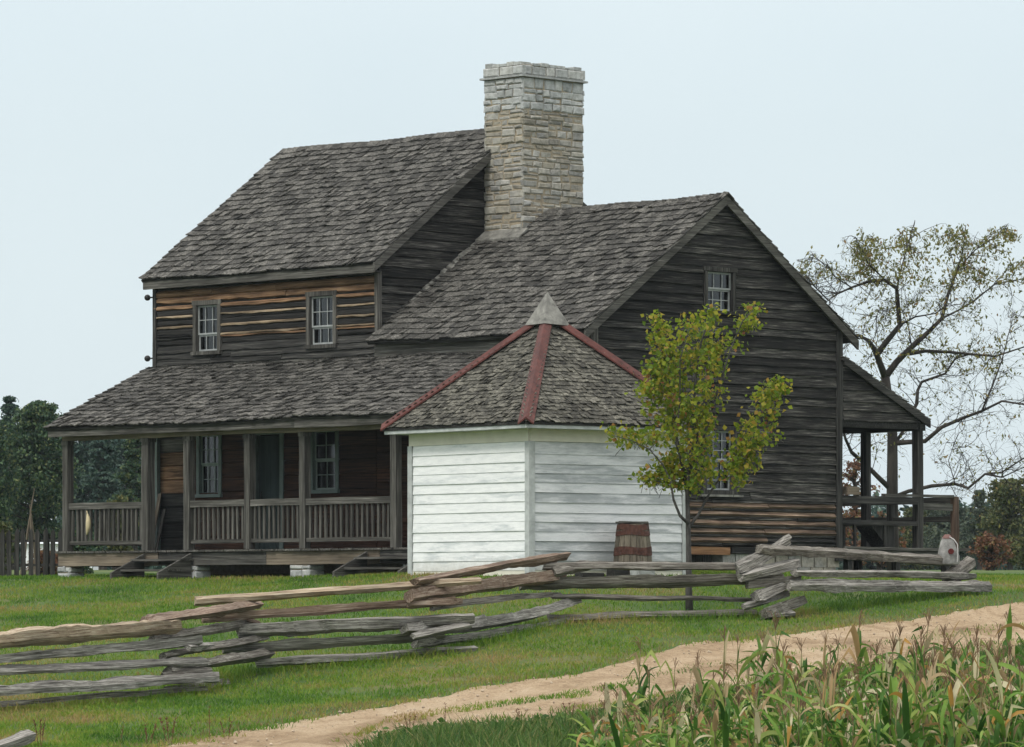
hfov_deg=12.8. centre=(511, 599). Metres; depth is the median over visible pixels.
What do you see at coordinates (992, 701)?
corn plant
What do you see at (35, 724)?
dried weed
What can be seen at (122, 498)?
leafy bush
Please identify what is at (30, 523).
bean poles
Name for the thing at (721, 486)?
window
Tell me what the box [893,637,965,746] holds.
corn plant
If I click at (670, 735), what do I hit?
corn plant
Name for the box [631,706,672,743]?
corn plant
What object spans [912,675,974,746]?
corn plant
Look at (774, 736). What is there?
corn plant
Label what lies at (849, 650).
corn plant
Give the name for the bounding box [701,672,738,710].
corn plant
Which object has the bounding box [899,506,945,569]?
broadleaf tree
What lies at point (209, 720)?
dried weed
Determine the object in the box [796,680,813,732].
corn plant
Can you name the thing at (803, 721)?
corn plant
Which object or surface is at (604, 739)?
corn plant
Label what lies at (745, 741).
corn plant
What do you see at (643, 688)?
corn plant
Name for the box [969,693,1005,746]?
corn plant
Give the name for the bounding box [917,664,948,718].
corn plant
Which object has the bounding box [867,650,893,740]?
corn plant
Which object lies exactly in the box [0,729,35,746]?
loose log
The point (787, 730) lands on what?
corn plant
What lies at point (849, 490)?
wood block
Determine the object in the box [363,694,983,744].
broadleaf weeds
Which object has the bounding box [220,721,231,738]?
dried weed
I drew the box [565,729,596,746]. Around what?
corn plant
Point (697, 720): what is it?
corn plant
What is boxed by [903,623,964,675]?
corn plant
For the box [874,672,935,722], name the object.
corn plant
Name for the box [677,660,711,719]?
corn plant
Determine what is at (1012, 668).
corn plant
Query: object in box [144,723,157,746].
dried weed
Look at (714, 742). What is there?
corn plant
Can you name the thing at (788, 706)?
corn plant
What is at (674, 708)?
corn plant
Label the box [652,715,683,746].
corn plant
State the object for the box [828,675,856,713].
corn plant
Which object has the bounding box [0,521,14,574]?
leafy bush
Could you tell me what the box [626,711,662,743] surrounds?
corn plant
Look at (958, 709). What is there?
corn plant
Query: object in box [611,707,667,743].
corn plant
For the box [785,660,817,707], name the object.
corn plant
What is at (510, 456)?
white shed
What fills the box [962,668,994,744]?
corn plant
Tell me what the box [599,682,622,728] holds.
corn plant
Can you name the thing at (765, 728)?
corn plant
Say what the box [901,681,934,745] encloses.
corn plant
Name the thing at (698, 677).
corn plant
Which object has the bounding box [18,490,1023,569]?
wood
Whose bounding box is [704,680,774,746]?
corn plant
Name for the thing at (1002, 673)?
corn plant
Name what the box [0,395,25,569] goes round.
pine tree
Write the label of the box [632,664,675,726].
corn plant
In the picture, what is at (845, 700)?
corn plant
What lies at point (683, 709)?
corn plant
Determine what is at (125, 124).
sky
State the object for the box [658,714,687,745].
corn plant
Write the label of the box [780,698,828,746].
corn plant
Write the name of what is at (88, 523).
dried gourd
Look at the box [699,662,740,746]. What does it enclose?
corn plant
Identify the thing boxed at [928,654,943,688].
corn plant
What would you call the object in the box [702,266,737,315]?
window
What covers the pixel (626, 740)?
corn plant
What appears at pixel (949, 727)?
corn plant
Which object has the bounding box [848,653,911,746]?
corn plant
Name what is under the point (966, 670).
corn plant
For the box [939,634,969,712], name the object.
corn plant
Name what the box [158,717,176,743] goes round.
dried weed
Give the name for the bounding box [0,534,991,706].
split rail fence
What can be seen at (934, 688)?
corn plant
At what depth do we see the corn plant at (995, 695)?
40.81 m
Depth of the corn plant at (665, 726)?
43.72 m
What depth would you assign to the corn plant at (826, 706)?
41.81 m
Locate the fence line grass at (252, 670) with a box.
[0,591,971,712]
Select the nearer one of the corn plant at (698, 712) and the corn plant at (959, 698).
the corn plant at (959, 698)
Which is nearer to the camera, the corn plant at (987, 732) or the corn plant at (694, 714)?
the corn plant at (987, 732)
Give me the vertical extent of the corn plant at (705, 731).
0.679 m
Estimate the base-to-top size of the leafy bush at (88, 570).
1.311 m
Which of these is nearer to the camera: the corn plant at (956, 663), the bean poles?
the corn plant at (956, 663)
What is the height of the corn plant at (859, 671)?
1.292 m
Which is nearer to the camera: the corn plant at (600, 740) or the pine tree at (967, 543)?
the corn plant at (600, 740)
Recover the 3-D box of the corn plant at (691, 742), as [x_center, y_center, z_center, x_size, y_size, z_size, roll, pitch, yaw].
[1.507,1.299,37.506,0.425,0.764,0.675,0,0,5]
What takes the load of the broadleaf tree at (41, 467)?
on the ground at (432, 665)
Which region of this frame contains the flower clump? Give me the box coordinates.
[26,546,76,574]
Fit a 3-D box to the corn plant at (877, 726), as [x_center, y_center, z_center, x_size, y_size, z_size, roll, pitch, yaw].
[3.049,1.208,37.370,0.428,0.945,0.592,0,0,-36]
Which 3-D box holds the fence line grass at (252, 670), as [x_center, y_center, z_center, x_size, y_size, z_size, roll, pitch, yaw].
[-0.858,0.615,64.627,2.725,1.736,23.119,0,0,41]
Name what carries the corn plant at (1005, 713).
on the ground at (432, 665)
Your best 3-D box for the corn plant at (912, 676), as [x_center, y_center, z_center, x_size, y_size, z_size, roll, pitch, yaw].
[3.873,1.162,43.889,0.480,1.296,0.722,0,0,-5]
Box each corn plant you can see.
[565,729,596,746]
[567,724,613,746]
[568,708,599,737]
[576,709,609,746]
[578,699,641,740]
[580,689,617,746]
[581,715,610,746]
[583,707,653,746]
[588,712,647,746]
[596,727,627,746]
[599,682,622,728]
[601,684,645,725]
[608,711,652,746]
[609,688,643,744]
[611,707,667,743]
[612,712,679,746]
[617,701,644,732]
[619,635,677,729]
[625,699,666,744]
[625,715,658,736]
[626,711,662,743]
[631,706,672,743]
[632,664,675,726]
[633,711,682,746]
[633,714,659,746]
[634,728,683,746]
[635,702,678,746]
[642,700,692,727]
[645,714,676,742]
[646,702,706,746]
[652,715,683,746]
[653,703,680,746]
[657,680,695,732]
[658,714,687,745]
[659,657,688,725]
[659,685,696,745]
[664,691,718,746]
[668,712,719,746]
[671,626,762,720]
[674,700,709,746]
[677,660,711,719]
[680,702,690,732]
[681,693,755,746]
[682,718,705,746]
[684,650,722,731]
[684,701,735,744]
[684,708,709,735]
[688,695,706,718]
[691,715,721,746]
[697,721,746,746]
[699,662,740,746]
[700,726,751,746]
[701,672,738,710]
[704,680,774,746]
[705,679,735,744]
[708,689,732,729]
[717,685,784,746]
[717,697,754,746]
[718,631,767,709]
[728,693,754,745]
[729,686,786,746]
[730,693,745,736]
[731,650,792,744]
[733,682,769,746]
[735,611,816,715]
[741,623,784,717]
[741,691,786,743]
[742,638,816,742]
[742,715,775,741]
[744,706,766,746]
[745,673,768,739]
[747,660,799,746]
[747,671,787,715]
[749,709,771,746]
[756,695,806,746]
[756,704,810,746]
[760,706,806,746]
[762,656,814,741]
[762,674,832,746]
[767,696,799,746]
[768,685,808,745]
[778,637,828,711]
[778,694,811,745]
[779,673,815,716]
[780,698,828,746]
[782,671,854,746]
[782,700,828,746]
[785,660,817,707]
[788,670,840,722]
[794,643,862,726]
[796,673,842,746]
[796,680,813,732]
[799,656,848,746]
[799,687,862,746]
[800,672,814,722]
[802,665,831,746]
[809,713,839,746]
[810,630,851,714]
[810,687,828,724]
[811,656,851,698]
[812,661,865,745]
[813,659,855,746]
[815,706,872,746]
[816,713,871,746]
[817,632,865,710]
[828,608,883,709]
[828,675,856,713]
[830,697,854,746]
[833,657,888,740]
[834,672,878,736]
[836,666,872,721]
[837,681,869,746]
[838,672,873,746]
[838,713,882,746]
[841,644,886,720]
[842,630,940,746]
[842,661,887,726]
[842,690,894,746]
[843,659,886,712]
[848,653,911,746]
[848,662,879,728]
[851,688,867,746]
[852,696,883,746]
[861,639,888,706]
[861,701,913,746]
[863,619,911,678]
[863,658,898,697]
[864,678,902,716]
[866,666,928,745]
[866,671,947,746]
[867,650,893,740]
[867,703,916,746]
[872,657,912,730]
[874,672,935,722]
[893,607,959,675]
[893,634,954,746]
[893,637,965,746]
[894,654,928,716]
[894,668,945,746]
[898,671,902,720]
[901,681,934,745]
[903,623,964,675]
[903,650,939,745]
[909,676,984,746]
[911,673,965,745]
[912,642,967,741]
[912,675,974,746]
[913,622,973,693]
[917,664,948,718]
[918,665,942,746]
[919,638,986,735]
[920,647,961,691]
[925,709,971,746]
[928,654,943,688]
[932,645,996,741]
[934,663,978,746]
[935,668,948,705]
[936,640,993,743]
[938,634,970,700]
[938,645,983,708]
[938,676,987,745]
[938,678,1013,746]
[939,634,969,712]
[942,640,972,684]
[948,623,992,692]
[948,670,1019,746]
[955,693,991,746]
[955,696,992,745]
[956,638,1004,722]
[957,659,1016,739]
[957,668,977,722]
[959,647,993,741]
[962,623,1010,693]
[962,628,991,690]
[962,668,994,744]
[967,636,998,714]
[967,648,1023,746]
[969,674,1023,746]
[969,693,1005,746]
[970,643,1023,702]
[970,689,1023,746]
[973,638,1015,695]
[977,669,1022,709]
[980,694,1018,746]
[981,653,1022,740]
[987,656,1023,740]
[991,604,1023,670]
[991,678,1023,746]
[994,623,1023,685]
[996,637,1023,733]
[996,656,1008,709]
[998,681,1023,740]
[999,657,1023,701]
[1013,714,1023,743]
[1015,655,1023,741]
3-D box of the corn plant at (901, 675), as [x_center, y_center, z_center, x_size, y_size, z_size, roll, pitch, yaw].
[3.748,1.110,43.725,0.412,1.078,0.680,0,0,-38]
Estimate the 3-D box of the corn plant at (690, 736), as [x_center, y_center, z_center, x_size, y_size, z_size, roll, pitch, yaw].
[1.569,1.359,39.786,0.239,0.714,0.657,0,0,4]
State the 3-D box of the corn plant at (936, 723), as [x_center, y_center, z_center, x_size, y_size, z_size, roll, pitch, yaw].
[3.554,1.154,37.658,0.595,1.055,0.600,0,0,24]
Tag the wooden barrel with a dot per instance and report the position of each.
(632, 542)
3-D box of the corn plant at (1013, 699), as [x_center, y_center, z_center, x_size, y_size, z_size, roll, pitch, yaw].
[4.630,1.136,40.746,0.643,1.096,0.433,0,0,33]
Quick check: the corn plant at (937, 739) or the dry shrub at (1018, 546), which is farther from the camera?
the dry shrub at (1018, 546)
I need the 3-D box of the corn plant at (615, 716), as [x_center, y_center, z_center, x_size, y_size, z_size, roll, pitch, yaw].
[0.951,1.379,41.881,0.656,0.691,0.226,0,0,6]
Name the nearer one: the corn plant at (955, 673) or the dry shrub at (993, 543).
the corn plant at (955, 673)
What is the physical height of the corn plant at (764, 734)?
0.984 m
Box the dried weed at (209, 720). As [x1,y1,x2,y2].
[208,705,210,736]
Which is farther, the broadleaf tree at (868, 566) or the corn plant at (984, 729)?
the broadleaf tree at (868, 566)
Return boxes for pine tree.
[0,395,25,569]
[79,439,121,569]
[98,439,140,550]
[959,489,995,569]
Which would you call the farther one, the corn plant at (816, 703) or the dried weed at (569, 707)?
the dried weed at (569, 707)
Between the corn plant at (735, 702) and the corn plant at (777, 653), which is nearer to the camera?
the corn plant at (735, 702)
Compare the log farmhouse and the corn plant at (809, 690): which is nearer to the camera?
the corn plant at (809, 690)
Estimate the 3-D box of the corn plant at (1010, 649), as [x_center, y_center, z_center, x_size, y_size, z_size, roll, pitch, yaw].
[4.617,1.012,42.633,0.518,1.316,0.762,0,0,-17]
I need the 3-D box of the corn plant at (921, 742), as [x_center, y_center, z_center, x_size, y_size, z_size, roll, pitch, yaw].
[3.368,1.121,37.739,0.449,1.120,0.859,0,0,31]
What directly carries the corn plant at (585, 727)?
on the ground at (432, 665)
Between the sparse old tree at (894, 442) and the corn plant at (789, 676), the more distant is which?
the sparse old tree at (894, 442)
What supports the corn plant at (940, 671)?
on the ground at (432, 665)
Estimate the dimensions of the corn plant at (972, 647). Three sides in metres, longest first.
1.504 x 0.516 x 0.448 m
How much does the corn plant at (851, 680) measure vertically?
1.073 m
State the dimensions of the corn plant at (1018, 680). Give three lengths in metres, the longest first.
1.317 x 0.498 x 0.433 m
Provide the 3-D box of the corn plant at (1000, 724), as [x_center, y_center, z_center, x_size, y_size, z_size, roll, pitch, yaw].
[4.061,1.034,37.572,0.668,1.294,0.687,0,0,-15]
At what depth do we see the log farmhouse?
84.50 m
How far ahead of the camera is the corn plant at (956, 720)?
39.75 m
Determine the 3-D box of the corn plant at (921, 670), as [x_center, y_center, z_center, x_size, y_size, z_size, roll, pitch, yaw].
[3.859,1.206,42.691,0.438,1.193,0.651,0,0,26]
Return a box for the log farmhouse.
[43,61,969,579]
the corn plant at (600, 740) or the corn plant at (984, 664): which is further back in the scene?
the corn plant at (984, 664)
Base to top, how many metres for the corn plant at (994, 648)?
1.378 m
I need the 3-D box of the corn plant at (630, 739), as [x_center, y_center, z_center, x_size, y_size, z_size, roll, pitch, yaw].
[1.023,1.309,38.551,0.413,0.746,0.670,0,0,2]
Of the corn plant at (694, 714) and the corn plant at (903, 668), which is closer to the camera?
the corn plant at (903, 668)
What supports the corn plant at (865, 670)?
on the ground at (432, 665)
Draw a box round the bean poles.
[20,488,35,573]
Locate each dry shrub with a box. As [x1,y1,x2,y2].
[966,530,1014,570]
[1005,527,1023,568]
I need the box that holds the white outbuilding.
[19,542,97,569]
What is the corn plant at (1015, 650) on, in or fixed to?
on the ground at (432, 665)
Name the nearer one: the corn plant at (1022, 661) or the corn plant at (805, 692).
the corn plant at (1022, 661)
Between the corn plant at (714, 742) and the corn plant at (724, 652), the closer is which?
the corn plant at (714, 742)
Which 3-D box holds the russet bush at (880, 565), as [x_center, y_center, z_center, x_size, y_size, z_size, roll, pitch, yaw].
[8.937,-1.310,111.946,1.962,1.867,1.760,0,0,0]
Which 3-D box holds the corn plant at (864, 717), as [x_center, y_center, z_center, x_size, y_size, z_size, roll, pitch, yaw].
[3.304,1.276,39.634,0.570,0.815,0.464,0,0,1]
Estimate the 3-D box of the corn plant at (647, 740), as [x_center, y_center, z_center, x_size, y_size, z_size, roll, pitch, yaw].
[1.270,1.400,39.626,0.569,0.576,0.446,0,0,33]
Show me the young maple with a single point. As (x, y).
(669, 472)
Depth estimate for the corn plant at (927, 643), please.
46.47 m
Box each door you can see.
[259,435,278,548]
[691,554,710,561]
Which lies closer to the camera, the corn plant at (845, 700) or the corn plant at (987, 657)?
the corn plant at (845, 700)
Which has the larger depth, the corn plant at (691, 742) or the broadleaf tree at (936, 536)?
the broadleaf tree at (936, 536)
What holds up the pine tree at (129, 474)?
on the ground at (432, 665)
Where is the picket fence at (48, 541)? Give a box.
[0,527,69,575]
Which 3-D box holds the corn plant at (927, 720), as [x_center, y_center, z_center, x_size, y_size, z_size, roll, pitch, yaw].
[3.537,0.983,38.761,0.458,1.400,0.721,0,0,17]
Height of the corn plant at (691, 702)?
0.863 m
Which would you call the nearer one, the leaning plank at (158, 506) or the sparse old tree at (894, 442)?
the leaning plank at (158, 506)
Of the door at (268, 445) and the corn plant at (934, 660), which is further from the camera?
the door at (268, 445)
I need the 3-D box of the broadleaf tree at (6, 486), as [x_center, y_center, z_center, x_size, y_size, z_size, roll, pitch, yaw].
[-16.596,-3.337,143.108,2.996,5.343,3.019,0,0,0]
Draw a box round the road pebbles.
[173,602,1022,746]
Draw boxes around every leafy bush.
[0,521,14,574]
[57,530,105,574]
[104,494,138,567]
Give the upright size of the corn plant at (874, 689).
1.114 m
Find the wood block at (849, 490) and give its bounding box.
[842,486,859,494]
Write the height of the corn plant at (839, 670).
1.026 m
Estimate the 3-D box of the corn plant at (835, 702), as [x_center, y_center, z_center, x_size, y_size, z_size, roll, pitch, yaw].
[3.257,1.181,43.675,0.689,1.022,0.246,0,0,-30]
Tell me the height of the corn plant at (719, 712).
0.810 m
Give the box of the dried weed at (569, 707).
[562,703,574,713]
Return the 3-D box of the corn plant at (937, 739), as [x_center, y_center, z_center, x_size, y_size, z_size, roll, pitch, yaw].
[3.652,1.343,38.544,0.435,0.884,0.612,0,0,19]
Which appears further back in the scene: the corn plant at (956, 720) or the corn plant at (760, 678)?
the corn plant at (760, 678)
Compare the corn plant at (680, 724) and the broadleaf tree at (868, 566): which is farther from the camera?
the broadleaf tree at (868, 566)
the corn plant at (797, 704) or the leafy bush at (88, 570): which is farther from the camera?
the leafy bush at (88, 570)
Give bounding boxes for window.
[190,299,223,355]
[195,435,222,497]
[304,290,339,348]
[310,431,339,493]
[701,425,738,494]
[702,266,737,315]
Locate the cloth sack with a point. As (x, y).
(948, 553)
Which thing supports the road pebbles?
on the dirt road
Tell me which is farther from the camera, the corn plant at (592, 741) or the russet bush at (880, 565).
the russet bush at (880, 565)
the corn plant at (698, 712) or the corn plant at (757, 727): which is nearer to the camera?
the corn plant at (757, 727)
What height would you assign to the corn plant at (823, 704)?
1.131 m
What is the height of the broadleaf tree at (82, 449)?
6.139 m
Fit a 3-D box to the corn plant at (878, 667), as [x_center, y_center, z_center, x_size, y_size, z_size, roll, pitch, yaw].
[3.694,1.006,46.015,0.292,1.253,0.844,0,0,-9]
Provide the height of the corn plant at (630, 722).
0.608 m
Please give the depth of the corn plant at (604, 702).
42.91 m
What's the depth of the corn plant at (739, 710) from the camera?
39.75 m
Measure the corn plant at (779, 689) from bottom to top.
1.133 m
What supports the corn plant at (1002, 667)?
on the ground at (432, 665)
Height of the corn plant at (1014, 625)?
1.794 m
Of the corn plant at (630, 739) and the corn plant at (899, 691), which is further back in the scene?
the corn plant at (899, 691)
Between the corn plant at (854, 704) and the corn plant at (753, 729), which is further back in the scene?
the corn plant at (854, 704)
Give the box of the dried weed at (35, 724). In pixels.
[34,717,45,745]
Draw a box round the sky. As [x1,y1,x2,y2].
[0,0,1023,519]
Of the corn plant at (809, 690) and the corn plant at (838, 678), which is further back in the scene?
the corn plant at (809, 690)
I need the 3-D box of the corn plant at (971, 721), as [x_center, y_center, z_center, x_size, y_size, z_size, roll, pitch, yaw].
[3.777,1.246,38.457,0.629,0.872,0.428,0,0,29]
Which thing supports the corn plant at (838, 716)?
on the ground at (432, 665)
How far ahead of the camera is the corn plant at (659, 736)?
38.55 m
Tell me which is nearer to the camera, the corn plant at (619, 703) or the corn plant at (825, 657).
the corn plant at (619, 703)
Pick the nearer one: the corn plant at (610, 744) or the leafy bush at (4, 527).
the corn plant at (610, 744)
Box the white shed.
[380,292,715,575]
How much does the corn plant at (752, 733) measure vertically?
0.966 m
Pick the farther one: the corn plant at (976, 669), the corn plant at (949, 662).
the corn plant at (949, 662)
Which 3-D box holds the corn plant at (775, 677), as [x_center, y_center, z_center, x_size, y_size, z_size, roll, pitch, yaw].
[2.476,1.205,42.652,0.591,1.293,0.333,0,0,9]
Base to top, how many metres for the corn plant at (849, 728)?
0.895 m
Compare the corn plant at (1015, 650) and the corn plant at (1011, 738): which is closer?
the corn plant at (1011, 738)
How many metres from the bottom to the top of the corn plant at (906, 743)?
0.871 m
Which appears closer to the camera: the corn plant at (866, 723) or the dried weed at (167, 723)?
the corn plant at (866, 723)
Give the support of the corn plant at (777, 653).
on the ground at (432, 665)
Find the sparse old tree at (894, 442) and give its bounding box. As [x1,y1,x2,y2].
[793,221,1023,569]
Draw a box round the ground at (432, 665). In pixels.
[0,570,1023,746]
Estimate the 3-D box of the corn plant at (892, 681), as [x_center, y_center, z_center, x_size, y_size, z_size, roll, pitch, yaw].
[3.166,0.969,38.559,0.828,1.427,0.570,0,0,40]
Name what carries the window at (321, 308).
in the log farmhouse
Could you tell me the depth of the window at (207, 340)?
87.27 m
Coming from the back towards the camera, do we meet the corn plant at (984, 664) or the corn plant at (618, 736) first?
the corn plant at (984, 664)
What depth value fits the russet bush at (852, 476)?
117.91 m
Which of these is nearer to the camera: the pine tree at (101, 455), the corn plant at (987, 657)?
the corn plant at (987, 657)
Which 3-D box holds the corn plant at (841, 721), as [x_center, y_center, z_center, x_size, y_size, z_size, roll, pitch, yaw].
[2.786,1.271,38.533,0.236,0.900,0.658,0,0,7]
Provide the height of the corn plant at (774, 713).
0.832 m
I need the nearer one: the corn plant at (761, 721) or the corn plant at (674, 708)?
the corn plant at (761, 721)
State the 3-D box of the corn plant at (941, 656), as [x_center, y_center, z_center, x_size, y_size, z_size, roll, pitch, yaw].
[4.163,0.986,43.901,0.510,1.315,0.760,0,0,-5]
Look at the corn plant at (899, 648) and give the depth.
46.18 m
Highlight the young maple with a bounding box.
[600,301,792,610]
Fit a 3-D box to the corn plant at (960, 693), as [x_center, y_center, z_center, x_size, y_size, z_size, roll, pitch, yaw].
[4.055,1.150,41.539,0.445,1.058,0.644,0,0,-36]
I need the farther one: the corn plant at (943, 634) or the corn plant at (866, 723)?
the corn plant at (943, 634)
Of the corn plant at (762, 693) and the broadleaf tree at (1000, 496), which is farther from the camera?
the broadleaf tree at (1000, 496)
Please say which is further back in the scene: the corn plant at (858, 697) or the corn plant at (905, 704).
the corn plant at (858, 697)
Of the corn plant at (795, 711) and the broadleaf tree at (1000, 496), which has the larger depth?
the broadleaf tree at (1000, 496)
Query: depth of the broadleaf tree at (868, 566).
209.87 m
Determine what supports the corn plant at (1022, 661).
on the ground at (432, 665)
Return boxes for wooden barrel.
[613,521,651,574]
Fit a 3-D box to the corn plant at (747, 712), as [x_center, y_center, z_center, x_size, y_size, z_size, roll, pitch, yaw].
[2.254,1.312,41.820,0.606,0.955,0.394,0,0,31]
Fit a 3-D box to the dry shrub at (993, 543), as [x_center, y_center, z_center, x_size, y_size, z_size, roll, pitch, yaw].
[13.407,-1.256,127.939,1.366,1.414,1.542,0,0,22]
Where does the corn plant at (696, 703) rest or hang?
on the ground at (432, 665)
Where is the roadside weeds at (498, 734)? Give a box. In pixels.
[335,642,1023,746]
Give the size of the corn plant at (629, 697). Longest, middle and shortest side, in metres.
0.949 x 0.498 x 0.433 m
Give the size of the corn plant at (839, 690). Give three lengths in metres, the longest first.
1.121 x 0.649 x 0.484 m
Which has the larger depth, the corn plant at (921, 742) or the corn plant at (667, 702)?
the corn plant at (667, 702)
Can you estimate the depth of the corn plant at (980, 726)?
37.63 m
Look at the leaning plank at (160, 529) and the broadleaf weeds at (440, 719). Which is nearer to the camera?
the broadleaf weeds at (440, 719)
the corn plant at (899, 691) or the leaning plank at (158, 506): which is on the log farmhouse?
the leaning plank at (158, 506)
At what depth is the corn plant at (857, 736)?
37.52 m
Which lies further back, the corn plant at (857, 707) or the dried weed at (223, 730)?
the dried weed at (223, 730)
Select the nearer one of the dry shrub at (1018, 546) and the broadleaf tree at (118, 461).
the dry shrub at (1018, 546)
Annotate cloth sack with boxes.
[938,534,959,564]
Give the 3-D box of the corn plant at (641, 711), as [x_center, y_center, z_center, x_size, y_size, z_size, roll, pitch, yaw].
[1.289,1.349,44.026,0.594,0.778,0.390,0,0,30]
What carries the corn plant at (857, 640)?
on the ground at (432, 665)
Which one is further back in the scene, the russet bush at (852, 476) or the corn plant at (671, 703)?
the russet bush at (852, 476)
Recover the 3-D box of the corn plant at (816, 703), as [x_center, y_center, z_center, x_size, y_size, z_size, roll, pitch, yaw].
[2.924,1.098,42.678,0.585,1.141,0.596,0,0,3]
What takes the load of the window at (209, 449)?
in the log farmhouse
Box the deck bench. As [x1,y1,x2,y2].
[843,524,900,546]
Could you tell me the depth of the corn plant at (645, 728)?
43.77 m
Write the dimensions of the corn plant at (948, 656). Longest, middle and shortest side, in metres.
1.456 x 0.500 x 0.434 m
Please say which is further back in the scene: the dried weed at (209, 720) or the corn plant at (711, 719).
the dried weed at (209, 720)
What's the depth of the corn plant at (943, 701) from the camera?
40.77 m
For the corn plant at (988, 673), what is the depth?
42.83 m
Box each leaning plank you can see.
[155,494,161,530]
[155,509,165,549]
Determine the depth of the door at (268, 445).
86.08 m
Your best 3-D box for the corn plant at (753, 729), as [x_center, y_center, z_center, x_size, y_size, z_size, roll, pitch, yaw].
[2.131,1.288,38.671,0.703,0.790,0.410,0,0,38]
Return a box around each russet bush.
[842,458,882,569]
[847,510,910,569]
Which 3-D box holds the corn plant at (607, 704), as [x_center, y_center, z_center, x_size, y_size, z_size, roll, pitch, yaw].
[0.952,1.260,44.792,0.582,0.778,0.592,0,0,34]
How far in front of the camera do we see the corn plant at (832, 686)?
39.65 m
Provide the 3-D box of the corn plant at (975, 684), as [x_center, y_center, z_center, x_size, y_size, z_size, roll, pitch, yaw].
[4.181,1.098,41.538,0.905,1.377,0.305,0,0,22]
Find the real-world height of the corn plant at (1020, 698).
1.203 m
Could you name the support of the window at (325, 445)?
in the log farmhouse
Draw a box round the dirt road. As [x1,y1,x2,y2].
[166,602,1023,746]
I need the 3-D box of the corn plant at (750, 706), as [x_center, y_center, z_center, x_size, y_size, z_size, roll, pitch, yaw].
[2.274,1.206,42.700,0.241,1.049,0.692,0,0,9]
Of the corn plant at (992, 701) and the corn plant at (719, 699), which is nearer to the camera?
the corn plant at (992, 701)
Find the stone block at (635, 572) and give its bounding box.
[630,570,654,574]
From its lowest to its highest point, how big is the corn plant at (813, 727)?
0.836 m
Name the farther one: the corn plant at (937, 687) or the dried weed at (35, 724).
the dried weed at (35, 724)
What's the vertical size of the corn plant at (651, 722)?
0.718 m
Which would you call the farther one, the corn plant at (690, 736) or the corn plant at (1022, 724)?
the corn plant at (690, 736)
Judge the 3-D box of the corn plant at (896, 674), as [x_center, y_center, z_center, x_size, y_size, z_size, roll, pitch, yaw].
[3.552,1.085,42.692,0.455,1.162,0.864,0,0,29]
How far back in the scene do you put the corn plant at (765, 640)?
45.96 m
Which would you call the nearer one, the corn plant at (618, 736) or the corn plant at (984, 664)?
the corn plant at (618, 736)
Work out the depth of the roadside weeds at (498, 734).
46.94 m
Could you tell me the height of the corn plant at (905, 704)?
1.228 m
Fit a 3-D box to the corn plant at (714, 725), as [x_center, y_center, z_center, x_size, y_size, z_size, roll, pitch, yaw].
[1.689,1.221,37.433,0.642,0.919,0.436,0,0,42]
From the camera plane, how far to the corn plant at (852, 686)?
44.93 m
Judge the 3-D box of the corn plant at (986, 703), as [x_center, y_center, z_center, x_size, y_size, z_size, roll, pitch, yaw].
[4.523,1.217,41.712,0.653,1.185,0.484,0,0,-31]
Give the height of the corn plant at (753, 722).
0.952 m
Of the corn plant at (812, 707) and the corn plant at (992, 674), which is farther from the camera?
the corn plant at (992, 674)
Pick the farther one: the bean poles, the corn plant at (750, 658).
the bean poles
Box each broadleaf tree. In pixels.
[0,416,30,543]
[3,400,97,548]
[49,440,121,530]
[57,439,140,569]
[848,533,902,569]
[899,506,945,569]
[923,506,976,569]
[970,477,1023,569]
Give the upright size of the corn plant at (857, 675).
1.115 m
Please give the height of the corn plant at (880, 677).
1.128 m
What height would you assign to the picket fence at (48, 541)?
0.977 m
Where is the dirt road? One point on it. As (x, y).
(319, 734)
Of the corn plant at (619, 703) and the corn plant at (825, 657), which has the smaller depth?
the corn plant at (619, 703)
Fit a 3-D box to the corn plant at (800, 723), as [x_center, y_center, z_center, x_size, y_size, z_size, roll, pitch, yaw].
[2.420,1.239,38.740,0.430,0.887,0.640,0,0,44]
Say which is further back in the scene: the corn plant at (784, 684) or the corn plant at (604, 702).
the corn plant at (604, 702)
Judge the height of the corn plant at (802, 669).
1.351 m
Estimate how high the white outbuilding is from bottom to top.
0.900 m
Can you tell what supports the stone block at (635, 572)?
on the ground at (432, 665)
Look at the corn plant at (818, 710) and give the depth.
42.60 m
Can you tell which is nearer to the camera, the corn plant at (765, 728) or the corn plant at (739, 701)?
the corn plant at (765, 728)
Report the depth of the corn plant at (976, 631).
45.99 m
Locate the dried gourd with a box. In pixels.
[86,511,90,534]
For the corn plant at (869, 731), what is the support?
on the ground at (432, 665)

